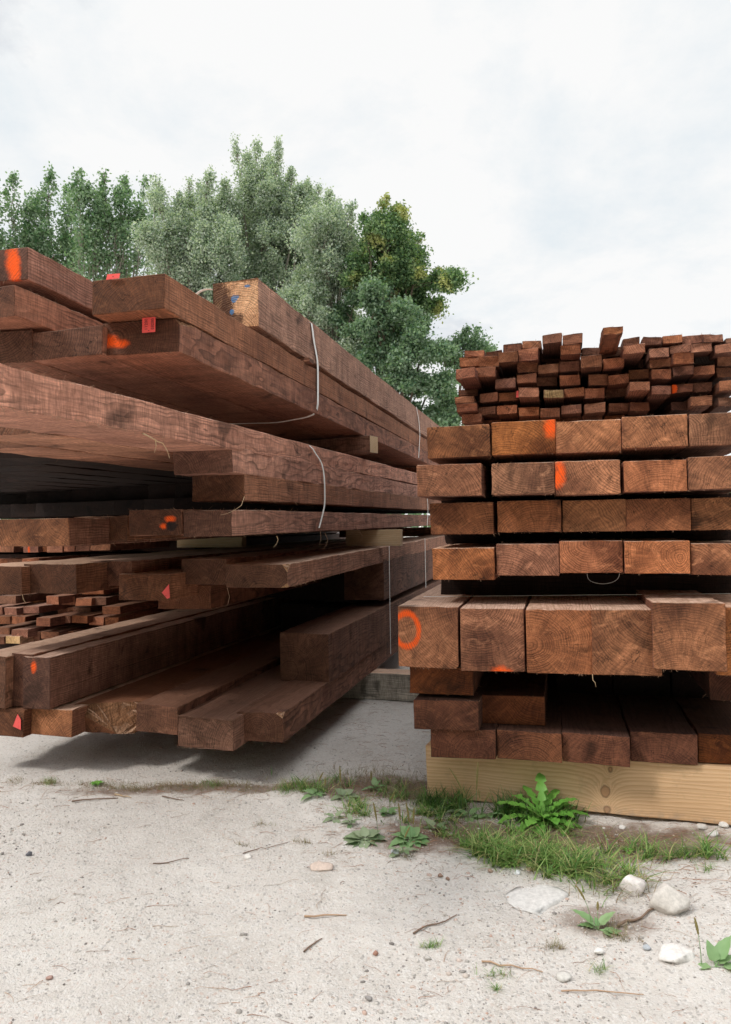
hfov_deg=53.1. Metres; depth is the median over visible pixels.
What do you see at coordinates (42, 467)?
timber
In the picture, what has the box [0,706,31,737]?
timber
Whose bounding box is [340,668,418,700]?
bearer
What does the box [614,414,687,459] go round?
timber
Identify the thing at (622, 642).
square beam
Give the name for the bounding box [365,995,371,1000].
pebble
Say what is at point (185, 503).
timber
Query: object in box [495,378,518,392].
batten
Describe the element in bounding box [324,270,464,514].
maple tree
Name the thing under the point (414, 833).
plantain plant
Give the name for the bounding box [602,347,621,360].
batten
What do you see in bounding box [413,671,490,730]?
timber
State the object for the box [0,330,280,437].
timber
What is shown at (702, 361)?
batten
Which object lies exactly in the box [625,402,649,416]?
batten
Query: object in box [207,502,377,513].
timber
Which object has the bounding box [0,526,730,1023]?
ground
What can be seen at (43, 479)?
timber
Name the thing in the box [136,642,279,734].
timber
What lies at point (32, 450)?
timber
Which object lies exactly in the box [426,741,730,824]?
pine bearer
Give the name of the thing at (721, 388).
batten
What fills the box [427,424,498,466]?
timber
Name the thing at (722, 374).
batten
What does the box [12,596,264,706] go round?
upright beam
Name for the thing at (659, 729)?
timber
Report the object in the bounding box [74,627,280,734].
timber
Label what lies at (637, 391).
batten
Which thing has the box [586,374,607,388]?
batten
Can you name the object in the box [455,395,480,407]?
batten
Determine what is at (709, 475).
timber
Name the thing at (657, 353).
batten
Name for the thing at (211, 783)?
grass tuft
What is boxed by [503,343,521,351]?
batten
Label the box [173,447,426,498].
timber
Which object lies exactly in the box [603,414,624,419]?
batten
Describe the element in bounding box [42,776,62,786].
grass tuft
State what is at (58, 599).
batten
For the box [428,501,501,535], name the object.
timber
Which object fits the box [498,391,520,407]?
batten
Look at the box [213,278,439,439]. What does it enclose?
square beam
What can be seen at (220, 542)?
spacer
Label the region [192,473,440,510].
timber
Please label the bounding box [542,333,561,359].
batten
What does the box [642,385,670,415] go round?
batten
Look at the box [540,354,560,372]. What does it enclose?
batten
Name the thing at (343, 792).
plantain plant
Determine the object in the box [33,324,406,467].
timber
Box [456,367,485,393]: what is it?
batten
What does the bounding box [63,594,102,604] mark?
batten
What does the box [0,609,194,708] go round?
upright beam
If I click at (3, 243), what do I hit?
aspen tree
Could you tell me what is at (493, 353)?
batten
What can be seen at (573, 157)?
sky
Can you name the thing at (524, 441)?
timber
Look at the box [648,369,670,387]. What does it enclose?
batten
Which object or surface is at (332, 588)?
timber
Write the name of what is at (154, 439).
splinter
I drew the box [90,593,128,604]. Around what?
batten
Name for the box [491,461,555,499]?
timber
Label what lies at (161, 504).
timber
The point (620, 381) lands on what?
batten
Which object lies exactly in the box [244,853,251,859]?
pebble
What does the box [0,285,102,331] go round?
timber
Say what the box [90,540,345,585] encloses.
timber
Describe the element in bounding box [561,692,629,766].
timber
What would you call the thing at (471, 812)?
plantain plant
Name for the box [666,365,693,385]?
batten
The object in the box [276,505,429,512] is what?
timber
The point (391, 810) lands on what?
weed
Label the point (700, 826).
pebble
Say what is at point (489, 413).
batten
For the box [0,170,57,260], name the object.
aspen tree
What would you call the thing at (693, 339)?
batten
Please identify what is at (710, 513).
timber
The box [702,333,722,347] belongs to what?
batten
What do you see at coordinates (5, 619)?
batten
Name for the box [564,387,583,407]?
batten
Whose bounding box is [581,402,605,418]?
batten
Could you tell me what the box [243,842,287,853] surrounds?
twig
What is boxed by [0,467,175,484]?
timber
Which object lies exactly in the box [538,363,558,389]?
batten
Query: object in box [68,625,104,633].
batten
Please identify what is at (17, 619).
batten
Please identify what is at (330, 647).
square beam
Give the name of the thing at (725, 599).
square beam
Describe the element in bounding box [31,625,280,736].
timber
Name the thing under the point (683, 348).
batten
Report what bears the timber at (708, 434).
on the timber at (709, 475)
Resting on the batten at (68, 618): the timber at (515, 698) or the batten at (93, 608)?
the batten at (93, 608)
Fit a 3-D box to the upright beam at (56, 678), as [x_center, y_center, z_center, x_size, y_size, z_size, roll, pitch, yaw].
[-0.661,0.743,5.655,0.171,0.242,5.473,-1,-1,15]
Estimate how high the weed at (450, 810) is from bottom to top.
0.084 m
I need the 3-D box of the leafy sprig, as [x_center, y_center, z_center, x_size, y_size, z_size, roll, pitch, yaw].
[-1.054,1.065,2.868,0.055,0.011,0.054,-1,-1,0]
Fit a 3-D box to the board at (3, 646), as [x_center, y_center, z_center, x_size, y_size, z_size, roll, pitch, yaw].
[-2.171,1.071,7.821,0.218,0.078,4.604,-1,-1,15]
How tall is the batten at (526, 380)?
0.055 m
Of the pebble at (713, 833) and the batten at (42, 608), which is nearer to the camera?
the pebble at (713, 833)
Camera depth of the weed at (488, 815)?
2.49 m
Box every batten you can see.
[0,557,28,563]
[0,593,57,603]
[0,602,32,614]
[0,615,16,623]
[0,620,35,634]
[0,634,8,643]
[1,546,22,551]
[4,602,46,614]
[6,635,35,643]
[8,556,55,562]
[11,623,73,636]
[12,614,38,623]
[22,555,89,561]
[23,546,42,552]
[23,603,74,612]
[33,623,79,639]
[36,612,82,625]
[41,623,93,638]
[46,593,88,604]
[47,546,74,552]
[58,606,79,613]
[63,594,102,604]
[64,546,75,550]
[65,612,86,622]
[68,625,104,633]
[72,610,102,622]
[74,604,112,611]
[75,546,91,550]
[75,592,118,605]
[82,588,118,593]
[89,610,137,625]
[90,535,283,549]
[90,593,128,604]
[102,600,157,613]
[105,607,168,624]
[424,593,730,596]
[441,493,730,503]
[441,573,730,595]
[444,530,730,543]
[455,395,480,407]
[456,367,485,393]
[456,403,478,417]
[458,389,481,406]
[459,357,479,368]
[462,414,486,425]
[464,350,485,357]
[476,367,500,392]
[478,406,499,419]
[479,356,504,378]
[480,392,500,407]
[484,419,502,428]
[486,350,501,356]
[486,458,685,470]
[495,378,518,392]
[497,405,519,421]
[498,350,518,382]
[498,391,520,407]
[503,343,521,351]
[517,362,538,377]
[517,373,536,387]
[518,348,540,364]
[518,388,541,411]
[519,407,539,420]
[522,339,542,362]
[537,377,557,407]
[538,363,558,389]
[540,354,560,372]
[540,408,560,419]
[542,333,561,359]
[543,389,563,408]
[559,360,579,389]
[559,373,579,389]
[560,344,581,361]
[560,404,581,418]
[561,417,581,421]
[562,333,582,355]
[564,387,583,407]
[579,354,602,388]
[580,388,604,416]
[581,347,598,355]
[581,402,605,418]
[582,415,602,420]
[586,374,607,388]
[598,326,622,354]
[601,357,623,375]
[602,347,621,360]
[602,402,628,418]
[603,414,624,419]
[604,387,626,408]
[606,373,628,389]
[620,337,639,347]
[620,343,646,373]
[622,381,649,402]
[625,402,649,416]
[626,359,642,372]
[626,369,648,386]
[640,337,661,358]
[642,348,668,368]
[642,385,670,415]
[645,358,670,371]
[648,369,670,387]
[652,383,692,415]
[659,334,681,347]
[659,401,689,414]
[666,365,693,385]
[669,343,690,357]
[669,352,693,368]
[680,332,703,344]
[682,382,711,401]
[685,365,714,383]
[685,395,712,415]
[690,343,711,356]
[692,355,714,366]
[701,397,730,413]
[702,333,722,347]
[707,380,730,401]
[708,368,730,386]
[709,343,730,359]
[713,357,730,367]
[722,338,730,343]
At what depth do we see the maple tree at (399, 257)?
22.70 m
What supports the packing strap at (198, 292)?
attached to the timber at (115, 299)
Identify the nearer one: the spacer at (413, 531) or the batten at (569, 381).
the batten at (569, 381)
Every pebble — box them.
[45,975,52,979]
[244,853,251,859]
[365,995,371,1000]
[556,971,571,981]
[594,947,603,953]
[643,944,650,949]
[696,823,706,829]
[707,830,718,836]
[718,821,728,827]
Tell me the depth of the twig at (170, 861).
2.20 m
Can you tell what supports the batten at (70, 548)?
on the board
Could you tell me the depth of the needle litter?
2.33 m
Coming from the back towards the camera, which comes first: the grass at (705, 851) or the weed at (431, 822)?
the weed at (431, 822)
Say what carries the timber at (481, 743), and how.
on the pine bearer at (700, 792)
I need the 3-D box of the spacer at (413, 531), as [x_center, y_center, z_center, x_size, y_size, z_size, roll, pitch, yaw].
[0.332,0.221,7.983,1.290,0.114,0.127,-1,-1,15]
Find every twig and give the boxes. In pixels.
[72,798,115,801]
[153,858,188,863]
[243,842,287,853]
[303,938,322,951]
[304,914,346,917]
[413,914,456,933]
[481,960,542,971]
[561,989,643,994]
[616,908,653,926]
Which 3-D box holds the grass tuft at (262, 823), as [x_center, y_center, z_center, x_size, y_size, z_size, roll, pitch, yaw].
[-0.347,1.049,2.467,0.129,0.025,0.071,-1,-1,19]
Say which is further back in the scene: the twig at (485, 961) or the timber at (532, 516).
the timber at (532, 516)
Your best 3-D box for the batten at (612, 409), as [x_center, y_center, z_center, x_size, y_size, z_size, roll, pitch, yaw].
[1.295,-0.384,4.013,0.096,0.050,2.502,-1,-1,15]
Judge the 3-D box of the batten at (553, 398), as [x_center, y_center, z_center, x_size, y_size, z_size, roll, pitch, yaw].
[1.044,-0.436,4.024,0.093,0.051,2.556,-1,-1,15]
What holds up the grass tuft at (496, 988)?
on the ground at (198, 834)
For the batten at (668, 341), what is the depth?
2.74 m
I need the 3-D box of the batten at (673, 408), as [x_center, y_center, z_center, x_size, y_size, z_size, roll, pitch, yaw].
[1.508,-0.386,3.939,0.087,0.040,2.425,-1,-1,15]
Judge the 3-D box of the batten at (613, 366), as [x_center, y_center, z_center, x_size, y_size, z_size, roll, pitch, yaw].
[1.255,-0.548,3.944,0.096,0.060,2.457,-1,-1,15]
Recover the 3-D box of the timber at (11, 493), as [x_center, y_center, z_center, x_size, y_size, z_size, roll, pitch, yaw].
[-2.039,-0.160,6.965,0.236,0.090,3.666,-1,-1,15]
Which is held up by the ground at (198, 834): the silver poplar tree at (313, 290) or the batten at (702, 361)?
the silver poplar tree at (313, 290)
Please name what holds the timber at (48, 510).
on the batten at (55, 548)
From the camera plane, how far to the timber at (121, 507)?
4.52 m
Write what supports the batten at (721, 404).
on the spacer batten
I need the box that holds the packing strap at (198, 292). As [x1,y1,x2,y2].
[196,288,212,294]
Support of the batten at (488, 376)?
on the batten at (506, 385)
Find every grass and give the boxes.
[5,775,273,796]
[248,757,676,934]
[266,769,486,839]
[392,778,592,829]
[437,804,678,906]
[445,815,727,902]
[600,825,730,863]
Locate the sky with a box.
[0,0,730,514]
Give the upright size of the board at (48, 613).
0.078 m
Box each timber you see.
[0,247,109,323]
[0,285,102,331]
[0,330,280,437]
[0,363,416,485]
[0,427,173,462]
[0,441,173,470]
[0,452,191,478]
[0,459,191,482]
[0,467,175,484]
[0,474,148,486]
[0,478,120,488]
[0,482,94,489]
[0,486,71,491]
[0,489,26,493]
[0,489,46,492]
[0,494,4,504]
[0,504,73,517]
[0,517,411,547]
[0,518,50,518]
[0,539,339,594]
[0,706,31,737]
[11,504,35,517]
[24,539,345,593]
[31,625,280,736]
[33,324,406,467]
[36,503,100,516]
[60,502,128,515]
[74,516,206,541]
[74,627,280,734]
[86,501,115,514]
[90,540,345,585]
[92,273,427,451]
[103,317,438,467]
[113,499,144,514]
[119,568,200,600]
[129,508,230,535]
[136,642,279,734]
[144,498,173,509]
[158,579,321,609]
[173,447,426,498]
[174,497,206,509]
[177,664,288,750]
[181,508,430,537]
[181,537,410,585]
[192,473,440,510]
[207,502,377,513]
[226,534,449,587]
[237,635,397,742]
[240,503,416,513]
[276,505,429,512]
[280,600,323,631]
[307,600,360,620]
[321,573,359,602]
[410,663,484,695]
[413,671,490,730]
[417,463,496,500]
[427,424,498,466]
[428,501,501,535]
[431,723,498,758]
[432,543,499,579]
[482,668,548,725]
[490,419,556,463]
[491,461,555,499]
[496,541,559,575]
[496,673,562,762]
[497,500,561,532]
[554,459,622,498]
[555,419,622,461]
[556,673,611,694]
[558,538,623,572]
[561,499,625,532]
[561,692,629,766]
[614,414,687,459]
[614,459,689,496]
[616,694,697,764]
[618,538,689,574]
[626,498,690,531]
[666,411,730,458]
[671,455,730,494]
[673,697,730,764]
[685,670,730,700]
[690,496,730,529]
[690,540,730,575]
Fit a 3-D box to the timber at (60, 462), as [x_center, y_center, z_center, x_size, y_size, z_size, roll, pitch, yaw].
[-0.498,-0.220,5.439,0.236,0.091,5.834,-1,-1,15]
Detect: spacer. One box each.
[177,536,245,547]
[298,357,313,364]
[298,435,377,455]
[339,527,430,537]
[346,529,402,546]
[399,467,416,472]
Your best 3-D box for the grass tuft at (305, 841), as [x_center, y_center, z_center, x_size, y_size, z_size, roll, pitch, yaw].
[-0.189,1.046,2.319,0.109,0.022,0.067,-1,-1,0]
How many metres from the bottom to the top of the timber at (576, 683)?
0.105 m
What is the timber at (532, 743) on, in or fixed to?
on the pine bearer at (700, 792)
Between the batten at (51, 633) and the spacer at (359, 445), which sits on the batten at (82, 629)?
the batten at (51, 633)
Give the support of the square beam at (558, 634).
on the timber
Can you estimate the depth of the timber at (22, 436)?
2.19 m
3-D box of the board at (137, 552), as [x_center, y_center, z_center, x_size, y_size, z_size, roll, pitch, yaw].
[-1.150,0.371,7.530,0.218,0.078,4.607,-1,-1,15]
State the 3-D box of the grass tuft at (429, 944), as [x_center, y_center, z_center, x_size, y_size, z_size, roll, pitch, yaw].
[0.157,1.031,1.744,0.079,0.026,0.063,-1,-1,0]
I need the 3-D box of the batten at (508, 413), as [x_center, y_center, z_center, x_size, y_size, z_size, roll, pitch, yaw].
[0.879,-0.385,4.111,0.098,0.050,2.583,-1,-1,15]
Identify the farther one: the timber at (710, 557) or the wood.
the wood
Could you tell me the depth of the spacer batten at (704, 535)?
2.85 m
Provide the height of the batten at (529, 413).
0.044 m
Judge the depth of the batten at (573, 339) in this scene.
2.83 m
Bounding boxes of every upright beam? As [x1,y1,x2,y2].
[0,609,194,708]
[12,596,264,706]
[23,597,293,710]
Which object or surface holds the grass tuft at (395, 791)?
on the ground at (198, 834)
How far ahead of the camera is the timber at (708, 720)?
2.53 m
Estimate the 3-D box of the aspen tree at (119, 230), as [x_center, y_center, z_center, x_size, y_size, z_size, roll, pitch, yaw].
[-9.064,-5.699,27.825,2.947,14.896,2.735,-1,-1,0]
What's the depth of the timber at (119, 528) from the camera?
2.66 m
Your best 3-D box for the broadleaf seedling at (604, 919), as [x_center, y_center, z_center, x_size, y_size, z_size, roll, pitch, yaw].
[0.588,0.987,1.800,0.150,0.128,0.066,-1,-1,0]
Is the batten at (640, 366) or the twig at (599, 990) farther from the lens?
the batten at (640, 366)
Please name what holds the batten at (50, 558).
on the batten
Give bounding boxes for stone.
[310,861,333,871]
[506,884,568,914]
[619,875,645,896]
[648,883,689,914]
[658,943,694,963]
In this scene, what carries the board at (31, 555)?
on the board
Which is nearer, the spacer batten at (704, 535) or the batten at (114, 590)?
the spacer batten at (704, 535)
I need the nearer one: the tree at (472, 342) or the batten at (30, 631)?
the batten at (30, 631)
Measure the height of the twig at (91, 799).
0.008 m
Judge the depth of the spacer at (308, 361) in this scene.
3.19 m
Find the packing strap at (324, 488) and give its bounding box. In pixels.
[310,446,325,527]
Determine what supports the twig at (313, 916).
on the ground at (198, 834)
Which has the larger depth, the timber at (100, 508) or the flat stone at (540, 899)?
the timber at (100, 508)
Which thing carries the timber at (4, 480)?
on the timber
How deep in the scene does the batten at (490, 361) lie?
2.90 m
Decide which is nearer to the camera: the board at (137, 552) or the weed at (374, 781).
the weed at (374, 781)
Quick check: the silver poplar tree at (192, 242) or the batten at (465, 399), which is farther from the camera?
the silver poplar tree at (192, 242)
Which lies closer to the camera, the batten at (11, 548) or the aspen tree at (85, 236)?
the batten at (11, 548)
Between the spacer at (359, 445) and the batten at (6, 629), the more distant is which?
the batten at (6, 629)
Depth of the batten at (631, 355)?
2.71 m
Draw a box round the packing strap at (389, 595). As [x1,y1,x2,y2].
[389,550,390,653]
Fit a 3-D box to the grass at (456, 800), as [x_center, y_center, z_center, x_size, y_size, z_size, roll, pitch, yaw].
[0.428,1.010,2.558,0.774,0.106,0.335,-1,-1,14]
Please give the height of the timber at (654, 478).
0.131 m
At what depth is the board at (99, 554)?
5.41 m
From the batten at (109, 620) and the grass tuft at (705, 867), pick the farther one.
the batten at (109, 620)
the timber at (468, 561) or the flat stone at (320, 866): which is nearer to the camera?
the flat stone at (320, 866)
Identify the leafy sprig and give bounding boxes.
[90,780,103,784]
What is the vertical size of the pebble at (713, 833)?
0.020 m
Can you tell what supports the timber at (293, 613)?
on the timber at (112, 711)
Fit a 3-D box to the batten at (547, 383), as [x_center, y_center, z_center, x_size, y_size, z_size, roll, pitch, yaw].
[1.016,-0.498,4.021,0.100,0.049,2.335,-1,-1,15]
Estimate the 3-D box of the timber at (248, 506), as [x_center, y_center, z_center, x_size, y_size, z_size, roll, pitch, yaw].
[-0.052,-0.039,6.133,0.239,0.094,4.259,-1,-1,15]
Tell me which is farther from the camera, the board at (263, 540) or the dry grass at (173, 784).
the board at (263, 540)
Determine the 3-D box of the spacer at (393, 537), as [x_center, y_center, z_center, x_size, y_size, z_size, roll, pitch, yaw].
[0.050,0.159,4.473,0.346,0.110,0.076,-1,-1,15]
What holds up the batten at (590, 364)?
on the batten at (569, 381)
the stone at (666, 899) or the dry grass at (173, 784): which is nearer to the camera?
the stone at (666, 899)
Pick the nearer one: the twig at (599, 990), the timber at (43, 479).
the twig at (599, 990)
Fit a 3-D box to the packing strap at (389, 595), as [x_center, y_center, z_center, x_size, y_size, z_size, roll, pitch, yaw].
[0.154,0.543,4.625,0.005,0.708,0.016,-1,-1,0]
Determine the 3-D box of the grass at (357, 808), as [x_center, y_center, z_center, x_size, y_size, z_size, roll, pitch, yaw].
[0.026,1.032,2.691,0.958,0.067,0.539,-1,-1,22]
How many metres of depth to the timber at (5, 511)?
5.05 m
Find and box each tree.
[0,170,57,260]
[0,179,24,249]
[29,161,103,280]
[57,166,113,281]
[61,241,132,277]
[90,168,166,279]
[127,164,254,303]
[227,133,335,316]
[270,184,374,371]
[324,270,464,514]
[334,192,478,371]
[435,322,498,425]
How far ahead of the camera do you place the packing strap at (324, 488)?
3.35 m
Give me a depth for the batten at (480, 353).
2.94 m
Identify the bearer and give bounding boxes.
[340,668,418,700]
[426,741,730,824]
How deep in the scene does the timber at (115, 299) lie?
2.30 m
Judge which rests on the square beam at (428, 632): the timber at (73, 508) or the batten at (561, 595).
the batten at (561, 595)
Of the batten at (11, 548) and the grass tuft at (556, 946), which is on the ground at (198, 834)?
the grass tuft at (556, 946)
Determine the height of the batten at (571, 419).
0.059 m
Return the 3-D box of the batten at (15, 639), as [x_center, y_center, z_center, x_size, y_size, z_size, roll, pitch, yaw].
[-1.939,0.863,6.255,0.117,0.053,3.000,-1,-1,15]
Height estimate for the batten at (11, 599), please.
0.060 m
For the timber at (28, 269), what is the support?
on the timber at (22, 308)
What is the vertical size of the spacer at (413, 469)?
0.112 m
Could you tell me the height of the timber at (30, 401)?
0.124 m
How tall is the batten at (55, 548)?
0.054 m
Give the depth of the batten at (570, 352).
2.74 m
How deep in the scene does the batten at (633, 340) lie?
2.81 m
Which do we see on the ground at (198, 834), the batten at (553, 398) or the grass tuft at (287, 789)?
the grass tuft at (287, 789)
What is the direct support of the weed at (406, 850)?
on the ground at (198, 834)
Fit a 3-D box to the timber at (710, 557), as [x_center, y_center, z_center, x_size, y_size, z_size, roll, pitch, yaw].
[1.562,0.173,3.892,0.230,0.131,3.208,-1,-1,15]
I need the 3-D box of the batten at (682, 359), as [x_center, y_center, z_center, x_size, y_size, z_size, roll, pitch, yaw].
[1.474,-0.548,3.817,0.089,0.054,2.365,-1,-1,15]
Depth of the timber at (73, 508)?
4.74 m
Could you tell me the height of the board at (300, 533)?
0.078 m
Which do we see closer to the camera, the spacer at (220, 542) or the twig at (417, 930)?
the twig at (417, 930)
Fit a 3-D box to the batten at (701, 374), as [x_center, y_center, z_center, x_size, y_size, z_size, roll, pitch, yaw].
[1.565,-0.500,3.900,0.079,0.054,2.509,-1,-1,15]
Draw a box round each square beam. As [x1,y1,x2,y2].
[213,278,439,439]
[280,579,440,682]
[344,544,452,600]
[398,584,473,668]
[460,594,531,672]
[526,596,592,675]
[586,573,661,676]
[612,573,726,672]
[662,573,730,676]
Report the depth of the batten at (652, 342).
2.74 m
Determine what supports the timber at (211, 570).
on the timber at (211, 596)
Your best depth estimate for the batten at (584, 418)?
2.86 m
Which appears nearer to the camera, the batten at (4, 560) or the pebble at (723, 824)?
the pebble at (723, 824)
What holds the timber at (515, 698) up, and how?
on the timber at (532, 743)
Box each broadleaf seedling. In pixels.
[570,886,621,936]
[694,917,730,968]
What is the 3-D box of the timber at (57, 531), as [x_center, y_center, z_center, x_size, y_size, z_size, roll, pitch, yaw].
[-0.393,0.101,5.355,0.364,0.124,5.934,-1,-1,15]
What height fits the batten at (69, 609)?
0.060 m
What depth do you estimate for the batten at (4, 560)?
5.17 m
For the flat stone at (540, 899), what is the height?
0.024 m
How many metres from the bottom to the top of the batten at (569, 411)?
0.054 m
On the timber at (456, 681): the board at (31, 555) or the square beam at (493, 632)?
the square beam at (493, 632)
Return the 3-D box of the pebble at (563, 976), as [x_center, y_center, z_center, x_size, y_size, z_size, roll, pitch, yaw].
[0.441,1.032,1.622,0.034,0.016,0.029,-1,-1,-1]
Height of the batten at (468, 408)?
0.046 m
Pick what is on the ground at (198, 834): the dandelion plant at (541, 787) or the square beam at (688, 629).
the dandelion plant at (541, 787)
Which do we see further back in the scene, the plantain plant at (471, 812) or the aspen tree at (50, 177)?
the aspen tree at (50, 177)
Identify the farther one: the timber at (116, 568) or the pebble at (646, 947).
the timber at (116, 568)
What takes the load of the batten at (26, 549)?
on the board
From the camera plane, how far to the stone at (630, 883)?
1.98 m
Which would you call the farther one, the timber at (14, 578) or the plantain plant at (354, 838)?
the timber at (14, 578)
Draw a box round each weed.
[301,773,324,800]
[340,813,360,827]
[361,777,385,791]
[378,792,397,816]
[387,827,419,857]
[422,818,446,828]
[445,789,467,814]
[479,812,501,818]
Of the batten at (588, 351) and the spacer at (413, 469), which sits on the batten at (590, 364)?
the batten at (588, 351)
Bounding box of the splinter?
[142,433,169,457]
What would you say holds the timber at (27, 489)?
on the timber
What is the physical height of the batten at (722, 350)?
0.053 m
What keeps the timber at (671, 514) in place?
on the timber at (656, 556)
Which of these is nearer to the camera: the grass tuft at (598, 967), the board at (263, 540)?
the grass tuft at (598, 967)
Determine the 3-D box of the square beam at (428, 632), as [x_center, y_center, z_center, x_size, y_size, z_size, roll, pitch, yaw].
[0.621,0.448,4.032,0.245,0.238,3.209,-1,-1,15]
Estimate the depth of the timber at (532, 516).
2.51 m
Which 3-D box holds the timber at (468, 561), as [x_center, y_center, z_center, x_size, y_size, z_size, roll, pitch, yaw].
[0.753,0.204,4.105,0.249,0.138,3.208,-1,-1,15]
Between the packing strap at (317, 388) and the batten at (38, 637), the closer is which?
the packing strap at (317, 388)
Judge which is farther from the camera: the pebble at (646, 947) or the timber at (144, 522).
the timber at (144, 522)
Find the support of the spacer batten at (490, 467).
on the timber at (443, 482)
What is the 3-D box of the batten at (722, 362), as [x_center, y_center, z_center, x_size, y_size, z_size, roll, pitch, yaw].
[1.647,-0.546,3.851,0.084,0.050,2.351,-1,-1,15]
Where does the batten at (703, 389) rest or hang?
on the batten at (698, 405)
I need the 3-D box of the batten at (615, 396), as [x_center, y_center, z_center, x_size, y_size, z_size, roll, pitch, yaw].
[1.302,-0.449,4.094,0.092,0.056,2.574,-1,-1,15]
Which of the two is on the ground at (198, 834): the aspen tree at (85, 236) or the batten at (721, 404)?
the aspen tree at (85, 236)
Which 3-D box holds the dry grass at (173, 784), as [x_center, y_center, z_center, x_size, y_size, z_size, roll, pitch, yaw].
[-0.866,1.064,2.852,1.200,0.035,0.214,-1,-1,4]
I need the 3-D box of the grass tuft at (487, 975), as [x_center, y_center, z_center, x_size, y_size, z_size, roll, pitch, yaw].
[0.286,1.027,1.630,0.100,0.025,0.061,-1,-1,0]
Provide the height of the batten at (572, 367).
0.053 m
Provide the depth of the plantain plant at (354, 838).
2.34 m
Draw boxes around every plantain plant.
[322,810,344,822]
[324,766,371,802]
[342,802,386,847]
[388,803,429,847]
[449,764,489,821]
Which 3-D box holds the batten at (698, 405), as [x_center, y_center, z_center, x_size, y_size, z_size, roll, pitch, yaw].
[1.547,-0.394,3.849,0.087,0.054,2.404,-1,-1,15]
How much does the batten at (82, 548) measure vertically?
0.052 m
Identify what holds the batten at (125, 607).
on the board
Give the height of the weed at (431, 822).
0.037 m
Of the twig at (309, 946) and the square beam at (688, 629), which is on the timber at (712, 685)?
the square beam at (688, 629)
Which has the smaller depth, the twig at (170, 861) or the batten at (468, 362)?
the twig at (170, 861)
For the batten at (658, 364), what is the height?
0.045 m
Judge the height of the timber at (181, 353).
0.131 m
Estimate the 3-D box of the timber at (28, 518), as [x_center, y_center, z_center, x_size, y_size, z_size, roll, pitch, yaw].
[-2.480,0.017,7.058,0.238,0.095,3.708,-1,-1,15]
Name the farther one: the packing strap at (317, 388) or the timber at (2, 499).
the timber at (2, 499)
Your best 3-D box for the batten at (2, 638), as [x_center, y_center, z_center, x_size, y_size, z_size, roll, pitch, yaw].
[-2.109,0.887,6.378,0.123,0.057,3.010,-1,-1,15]
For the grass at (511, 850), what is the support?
on the ground at (198, 834)
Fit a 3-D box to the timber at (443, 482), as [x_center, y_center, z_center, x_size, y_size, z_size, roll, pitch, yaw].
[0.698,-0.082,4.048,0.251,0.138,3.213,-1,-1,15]
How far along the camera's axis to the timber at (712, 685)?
2.42 m
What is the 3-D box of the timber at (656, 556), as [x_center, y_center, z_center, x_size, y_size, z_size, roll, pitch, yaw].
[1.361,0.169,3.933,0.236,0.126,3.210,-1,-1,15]
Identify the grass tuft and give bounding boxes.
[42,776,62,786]
[199,778,225,787]
[251,818,275,826]
[264,781,314,794]
[289,838,318,844]
[373,783,417,796]
[419,936,443,949]
[474,964,511,978]
[484,978,508,991]
[541,934,568,951]
[587,955,612,977]
[603,928,645,942]
[694,857,718,872]
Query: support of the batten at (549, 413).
on the batten
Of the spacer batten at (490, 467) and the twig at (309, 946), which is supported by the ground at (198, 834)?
the twig at (309, 946)
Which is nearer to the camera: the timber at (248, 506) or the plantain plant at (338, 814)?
the plantain plant at (338, 814)
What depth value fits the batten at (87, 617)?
4.90 m
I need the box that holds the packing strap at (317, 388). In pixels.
[229,322,318,423]
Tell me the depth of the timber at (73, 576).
3.03 m
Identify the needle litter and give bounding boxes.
[0,702,730,1023]
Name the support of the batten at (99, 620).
on the board
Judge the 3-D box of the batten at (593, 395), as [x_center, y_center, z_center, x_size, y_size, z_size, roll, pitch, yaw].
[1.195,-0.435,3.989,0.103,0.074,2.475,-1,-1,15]
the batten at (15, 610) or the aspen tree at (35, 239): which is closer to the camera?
the batten at (15, 610)
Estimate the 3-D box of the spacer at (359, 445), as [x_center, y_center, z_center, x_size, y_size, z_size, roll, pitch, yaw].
[-0.218,-0.370,4.239,0.606,0.112,0.110,-1,-1,29]
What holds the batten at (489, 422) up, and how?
on the spacer batten
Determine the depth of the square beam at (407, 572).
4.63 m
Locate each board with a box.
[0,552,43,558]
[0,643,13,648]
[15,552,62,557]
[38,610,57,616]
[88,550,120,551]
[91,551,144,556]
[114,551,161,554]
[144,533,333,550]
[170,533,345,550]
[246,531,338,536]
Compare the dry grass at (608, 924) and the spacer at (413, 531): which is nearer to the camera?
the dry grass at (608, 924)
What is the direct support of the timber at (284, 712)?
on the bearer at (385, 684)
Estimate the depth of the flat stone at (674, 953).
1.68 m
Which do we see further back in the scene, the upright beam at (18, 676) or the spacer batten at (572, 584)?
the upright beam at (18, 676)
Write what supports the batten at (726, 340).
on the batten at (722, 350)
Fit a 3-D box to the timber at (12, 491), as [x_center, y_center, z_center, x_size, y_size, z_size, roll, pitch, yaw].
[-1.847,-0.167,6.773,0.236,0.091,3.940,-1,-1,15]
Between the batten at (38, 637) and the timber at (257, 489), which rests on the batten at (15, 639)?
the batten at (38, 637)
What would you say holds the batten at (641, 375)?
on the batten at (615, 396)
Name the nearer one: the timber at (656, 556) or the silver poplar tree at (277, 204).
the timber at (656, 556)
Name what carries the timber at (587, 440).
on the spacer batten at (490, 467)
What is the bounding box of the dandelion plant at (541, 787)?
[495,773,589,835]
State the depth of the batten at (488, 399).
2.90 m

